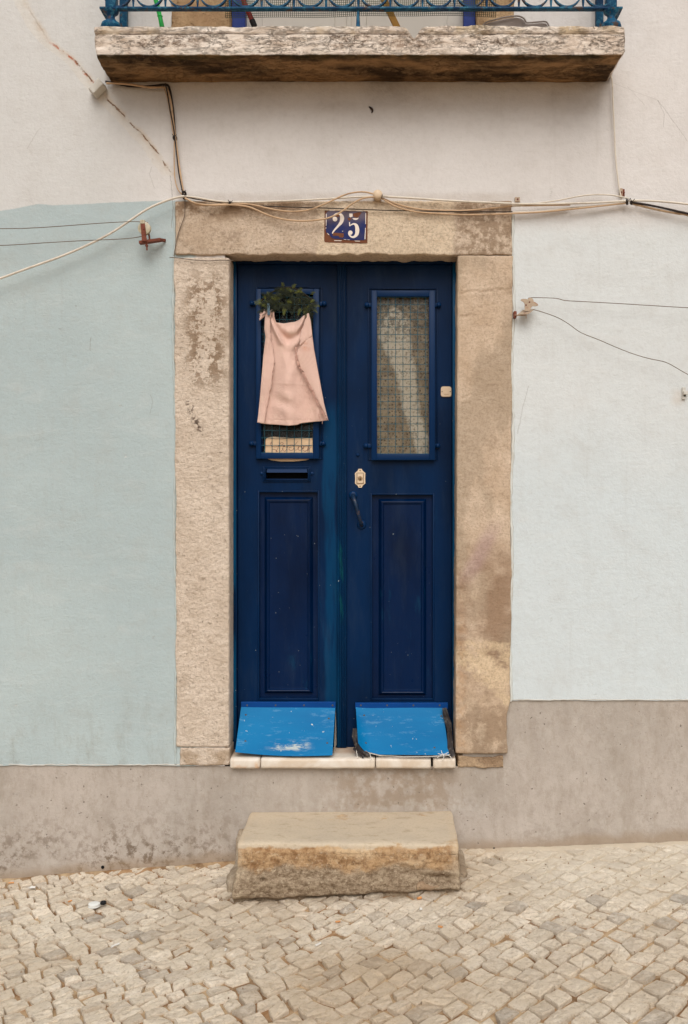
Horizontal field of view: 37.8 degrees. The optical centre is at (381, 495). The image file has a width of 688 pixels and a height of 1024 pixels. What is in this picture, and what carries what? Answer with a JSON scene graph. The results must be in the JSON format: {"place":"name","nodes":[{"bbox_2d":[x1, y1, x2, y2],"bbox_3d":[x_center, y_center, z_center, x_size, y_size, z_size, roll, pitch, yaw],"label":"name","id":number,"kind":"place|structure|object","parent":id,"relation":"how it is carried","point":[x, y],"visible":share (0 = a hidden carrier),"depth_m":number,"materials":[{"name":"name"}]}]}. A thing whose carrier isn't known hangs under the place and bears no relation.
{"place":"outdoors","nodes":[
{"label":"outdoors","id":0,"kind":"place"},
{"bbox_2d":[0,841,687,1023],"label":"pavement","id":1,"kind":"structure","parent":0,"point":[456,970],"depth_m":3.52,"materials":[{"name":"stone"}]},
{"bbox_2d":[88,901,99,908],"bbox_3d":[-1.151,1.638,4.014,0.049,0.014,0.049,0,0,0],"label":"glass lid","id":2,"kind":"object","parent":1,"relation":"on","point":[93,904],"visible":1,"depth_m":4.00,"materials":[{"name":"plastic"}]},
{"bbox_2d":[226,829,243,892],"bbox_3d":[-0.600,1.583,4.236,0.087,0.238,0.360,0,0,0],"label":"mortar patch","id":3,"kind":"object","parent":1,"relation":"on","point":[230,879],"visible":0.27,"depth_m":4.14,"materials":[{"name":"grey concrete"}]},
{"bbox_2d":[232,811,460,903],"bbox_3d":[-0.138,1.523,4.186,0.917,0.279,0.490,0,0,0],"label":"stone step","id":4,"kind":"object","parent":1,"relation":"on","point":[299,856],"visible":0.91,"depth_m":3.99,"materials":[{"name":"stone"}]},
{"bbox_2d":[416,881,439,890],"bbox_3d":[0.186,1.548,3.978,0.104,0.042,0.048,0,0,-5],"label":"stone flake","id":5,"kind":"object","parent":1,"relation":"on","point":[421,885],"visible":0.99,"depth_m":3.96,"materials":[{"name":"beige stone"}]},
{"bbox_2d":[459,849,467,877],"bbox_3d":[0.330,1.601,4.255,0.058,0.116,0.312,0,0,0],"label":"mortar patch","id":6,"kind":"object","parent":1,"relation":"on","point":[463,872],"visible":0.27,"depth_m":4.20,"materials":[{"name":"grey concrete"}]},
{"bbox_3d":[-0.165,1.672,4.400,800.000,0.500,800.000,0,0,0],"label":"ground","id":7,"kind":"structure","parent":0,"visible":0},
{"bbox_2d":[0,0,687,878],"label":"house wall","id":8,"kind":"structure","parent":7,"relation":"on","point":[116,576],"depth_m":4.40,"materials":[{"name":"paint"}]},
{"bbox_2d":[0,195,184,279],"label":"cable","id":9,"kind":"object","parent":8,"relation":"attached to","point":[96,240],"visible":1,"depth_m":4.34,"materials":[{"name":"beige plastic"}]},
{"bbox_2d":[88,78,106,98],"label":"junction box","id":10,"kind":"structure","parent":8,"relation":"attached to","point":[97,88],"depth_m":4.34,"materials":[{"name":"beige plastic"}]},
{"bbox_2d":[138,220,165,249],"bbox_3d":[-0.989,-1.121,4.352,0.141,0.129,0.049,0,0,-37],"label":"insulator","id":11,"kind":"object","parent":8,"relation":"attached to","point":[144,228],"depth_m":4.32,"materials":[{"name":"beige ceramic"}]},
{"bbox_2d":[0,221,139,228],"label":"wire","id":12,"kind":"object","parent":11,"relation":"attached to","point":[68,225],"visible":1,"depth_m":4.32,"materials":[{"name":"grey metal"}]},
{"bbox_2d":[0,236,141,245],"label":"wire","id":13,"kind":"object","parent":11,"relation":"attached to","point":[70,241],"visible":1,"depth_m":4.32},
{"bbox_2d":[164,89,181,194],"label":"cable","id":14,"kind":"object","parent":8,"relation":"attached to","point":[174,146],"visible":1,"depth_m":4.37,"materials":[{"name":"brown plastic"}]},
{"bbox_2d":[174,200,184,254],"bbox_3d":[-0.883,-1.172,4.378,0.052,0.255,0.004,0,0,0],"label":"wire","id":15,"kind":"object","parent":8,"relation":"attached to","point":[180,227],"visible":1,"depth_m":4.38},
{"bbox_2d":[169,257,232,260],"bbox_3d":[-0.787,-1.031,4.378,0.278,0.019,0.004,0,0,0],"label":"wire","id":16,"kind":"object","parent":8,"relation":"attached to","point":[201,260],"visible":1,"depth_m":4.38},
{"bbox_2d":[185,195,372,202],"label":"cable","id":17,"kind":"object","parent":8,"relation":"attached to","point":[274,200],"visible":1,"depth_m":4.37,"materials":[{"name":"beige plastic"}]},
{"bbox_2d":[187,191,372,211],"bbox_3d":[-0.446,-1.278,4.364,0.829,0.093,0.007,0,0,0],"label":"cable","id":18,"kind":"object","parent":8,"relation":"attached to","point":[297,210],"visible":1,"depth_m":4.36,"materials":[{"name":"beige plastic"}]},
{"bbox_2d":[233,260,455,759],"bbox_3d":[-0.165,0.033,4.503,1.008,2.236,0.294,0,0,0],"label":"double door","id":19,"kind":"structure","parent":8,"relation":"attached to","point":[343,583],"depth_m":4.53,"materials":[{"name":"paint"}]},
{"bbox_2d":[255,282,319,322],"bbox_3d":[-0.422,-0.858,4.456,0.298,0.187,0.052,0,0,0],"label":"evergreen garland","id":20,"kind":"object","parent":19,"relation":"attached to","point":[274,301],"visible":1,"depth_m":4.46,"materials":[{"name":"green plant"}]},
{"bbox_2d":[267,303,269,314],"bbox_3d":[-0.502,-0.827,4.455,0.014,0.056,0.015,0,0,0],"label":"clothes peg","id":21,"kind":"object","parent":20,"relation":"attached to","point":[268,310],"visible":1,"depth_m":4.45,"materials":[{"name":"plastic"}]},
{"bbox_2d":[238,265,336,746],"bbox_3d":[-0.422,0.048,4.550,0.452,2.177,0.040,0,0,0],"label":"door leaf","id":22,"kind":"structure","parent":19,"relation":"in","point":[324,478],"depth_m":4.53,"materials":[{"name":"paint"}]},
{"bbox_2d":[265,437,312,460],"bbox_3d":[-0.417,-0.208,4.520,0.214,0.111,0.002,0,0,0],"label":"paper sign","id":23,"kind":"object","parent":19,"relation":"attached to","point":[284,441],"visible":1,"depth_m":4.52,"materials":[{"name":"beige paper"}]},
{"bbox_2d":[257,309,327,425],"bbox_3d":[-0.396,-0.569,4.466,0.318,0.521,0.053,0,0,0],"label":"hanging cloth","id":24,"kind":"object","parent":19,"relation":"hanging from","point":[290,392],"visible":1,"depth_m":4.46,"materials":[{"name":"pink fabric"}]},
{"bbox_2d":[347,265,451,746],"bbox_3d":[0.077,0.048,4.550,0.478,2.177,0.040,0,0,0],"label":"door leaf","id":25,"kind":"structure","parent":19,"relation":"in","point":[381,476],"depth_m":4.53,"materials":[{"name":"paint"}]},
{"bbox_2d":[377,297,428,453],"bbox_3d":[0.096,-0.548,4.557,0.271,0.745,0.008,0,0,0],"label":"lace curtain","id":26,"kind":"object","parent":19,"relation":"hanging from","point":[388,393],"visible":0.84,"depth_m":4.56,"materials":[{"name":"beige fabric"}]},
{"bbox_2d":[324,210,367,242],"bbox_3d":[-0.156,-1.174,4.384,0.191,0.142,0.008,0,0,0],"label":"number plate","id":27,"kind":"object","parent":8,"relation":"attached to","point":[347,227],"visible":1,"depth_m":4.38,"materials":[{"name":"blue metal"}]},
{"bbox_2d":[186,197,511,211],"bbox_3d":[-0.144,-1.269,4.372,1.428,0.070,0.004,0,0,0],"label":"cable","id":28,"kind":"object","parent":8,"relation":"attached to","point":[364,209],"visible":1,"depth_m":4.37,"materials":[{"name":"beige plastic"}]},
{"bbox_2d":[232,0,474,37],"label":"french window","id":29,"kind":"structure","parent":8,"relation":"attached to","point":[413,25],"depth_m":4.47,"materials":[{"name":"blue paint"}]},
{"bbox_2d":[247,0,346,26],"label":"window leaf","id":30,"kind":"structure","parent":29,"relation":"in","point":[331,20],"depth_m":4.47,"materials":[{"name":"white paint"}]},
{"bbox_2d":[232,0,474,27],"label":"window frame","id":31,"kind":"structure","parent":29,"relation":"in","point":[238,20],"depth_m":4.42,"materials":[{"name":"blue paint"}]},
{"bbox_2d":[351,0,462,37],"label":"window leaf","id":32,"kind":"structure","parent":29,"relation":"in","point":[413,24],"depth_m":4.47,"materials":[{"name":"white paint"}]},
{"bbox_2d":[94,0,624,82],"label":"balcony","id":33,"kind":"structure","parent":8,"relation":"attached to","point":[125,53],"depth_m":4.16,"materials":[{"name":"stone"}]},
{"bbox_2d":[105,80,175,131],"bbox_3d":[-1.052,-1.688,4.380,0.309,0.248,0.010,0,0,0],"label":"cable","id":34,"kind":"object","parent":33,"relation":"hanging from","point":[167,85],"visible":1,"depth_m":4.38,"materials":[{"name":"black plastic"}]},
{"bbox_2d":[106,82,183,190],"bbox_3d":[-1.030,-1.558,4.372,0.341,0.485,0.009,0,0,0],"label":"cable","id":35,"kind":"object","parent":33,"relation":"hanging from","point":[142,86],"visible":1,"depth_m":4.37,"materials":[{"name":"plastic"}]},
{"bbox_2d":[154,0,163,26],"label":"plant stake","id":36,"kind":"object","parent":33,"relation":"on","point":[160,18],"visible":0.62,"depth_m":4.24,"materials":[{"name":"green plastic"}]},
{"bbox_2d":[165,83,182,190],"bbox_3d":[-0.904,-1.555,4.366,0.082,0.478,0.006,0,0,0],"label":"cable","id":37,"kind":"object","parent":33,"relation":"hanging from","point":[175,138],"visible":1,"depth_m":4.36,"materials":[{"name":"brown plastic"}]},
{"bbox_2d":[241,0,256,26],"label":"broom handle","id":38,"kind":"object","parent":33,"relation":"on","point":[252,21],"visible":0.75,"depth_m":4.27,"materials":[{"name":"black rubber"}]},
{"bbox_2d":[225,0,495,17],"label":"safety net","id":39,"kind":"object","parent":33,"relation":"attached to","point":[369,3],"visible":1,"depth_m":4.20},
{"bbox_2d":[380,0,399,26],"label":"wooden slat","id":40,"kind":"object","parent":33,"relation":"on","point":[393,19],"visible":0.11,"depth_m":4.26,"materials":[{"name":"yellow wood"}]},
{"bbox_2d":[483,15,549,26],"bbox_3d":[0.566,-2.001,4.237,0.287,0.049,0.022,0,0,0],"label":"plastic lid","id":41,"kind":"object","parent":33,"relation":"on","point":[515,22],"visible":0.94,"depth_m":4.24,"materials":[{"name":"grey plastic"}]},
{"bbox_2d":[610,75,621,199],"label":"cable","id":42,"kind":"object","parent":33,"relation":"hanging from","point":[614,137],"visible":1,"depth_m":4.38,"materials":[{"name":"beige plastic"}]},
{"bbox_2d":[373,190,382,200],"bbox_3d":[-0.013,-1.306,4.372,0.051,0.043,0.056,0,0,0],"label":"junction knob","id":43,"kind":"object","parent":8,"relation":"attached to","point":[377,195],"visible":1,"depth_m":4.35,"materials":[{"name":"beige plastic"}]},
{"bbox_2d":[184,196,373,221],"bbox_3d":[-0.442,-1.244,4.356,0.830,0.112,0.008,0,0,0],"label":"cable","id":44,"kind":"object","parent":43,"relation":"attached to","point":[348,206],"visible":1,"depth_m":4.35,"materials":[{"name":"beige plastic"}]},
{"bbox_2d":[381,198,625,215],"bbox_3d":[0.530,-1.260,4.366,1.079,0.084,0.007,0,0,0],"label":"cable","id":45,"kind":"object","parent":43,"relation":"attached to","point":[502,213],"visible":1,"depth_m":4.36,"materials":[{"name":"beige plastic"}]},
{"bbox_2d":[382,197,569,210],"bbox_3d":[0.406,-1.271,4.374,0.831,0.066,0.008,0,0,0],"label":"cable","id":46,"kind":"object","parent":8,"relation":"attached to","point":[467,209],"visible":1,"depth_m":4.37,"materials":[{"name":"beige plastic"}]},
{"bbox_2d":[513,298,537,318],"bbox_3d":[0.619,-0.812,4.359,0.118,0.090,0.048,0,0,29],"label":"insulator","id":47,"kind":"object","parent":8,"relation":"attached to","point":[529,303],"depth_m":4.34,"materials":[{"name":"ceramic"}]},
{"bbox_2d":[530,297,687,307],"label":"wire","id":48,"kind":"object","parent":47,"relation":"attached to","point":[611,303],"visible":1,"depth_m":4.35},
{"bbox_2d":[533,309,687,374],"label":"wire","id":49,"kind":"object","parent":47,"relation":"attached to","point":[610,344],"visible":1,"depth_m":4.35,"materials":[{"name":"grey metal"}]},
{"bbox_2d":[382,195,687,204],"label":"cable","id":50,"kind":"object","parent":8,"relation":"attached to","point":[510,203],"visible":1,"depth_m":4.36,"materials":[{"name":"beige plastic"}]},
{"bbox_2d":[512,202,623,212],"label":"cable","id":51,"kind":"object","parent":8,"relation":"attached to","point":[564,208],"visible":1,"depth_m":4.37,"materials":[{"name":"beige plastic"}]},
{"bbox_2d":[512,194,628,206],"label":"cable","id":52,"kind":"object","parent":8,"relation":"attached to","point":[575,197],"visible":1,"depth_m":4.37,"materials":[{"name":"beige plastic"}]},
{"bbox_2d":[632,202,687,214],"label":"cable","id":53,"kind":"object","parent":8,"relation":"attached to","point":[661,207],"visible":1,"depth_m":4.36,"materials":[{"name":"black plastic"}]},
{"bbox_2d":[633,204,687,215],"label":"cable","id":54,"kind":"object","parent":8,"relation":"attached to","point":[662,210],"visible":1,"depth_m":4.37,"materials":[{"name":"plastic"}]},
{"bbox_2d":[682,387,687,398],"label":"wall catch","id":55,"kind":"object","parent":8,"relation":"attached to","point":[684,392],"depth_m":4.39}
]}

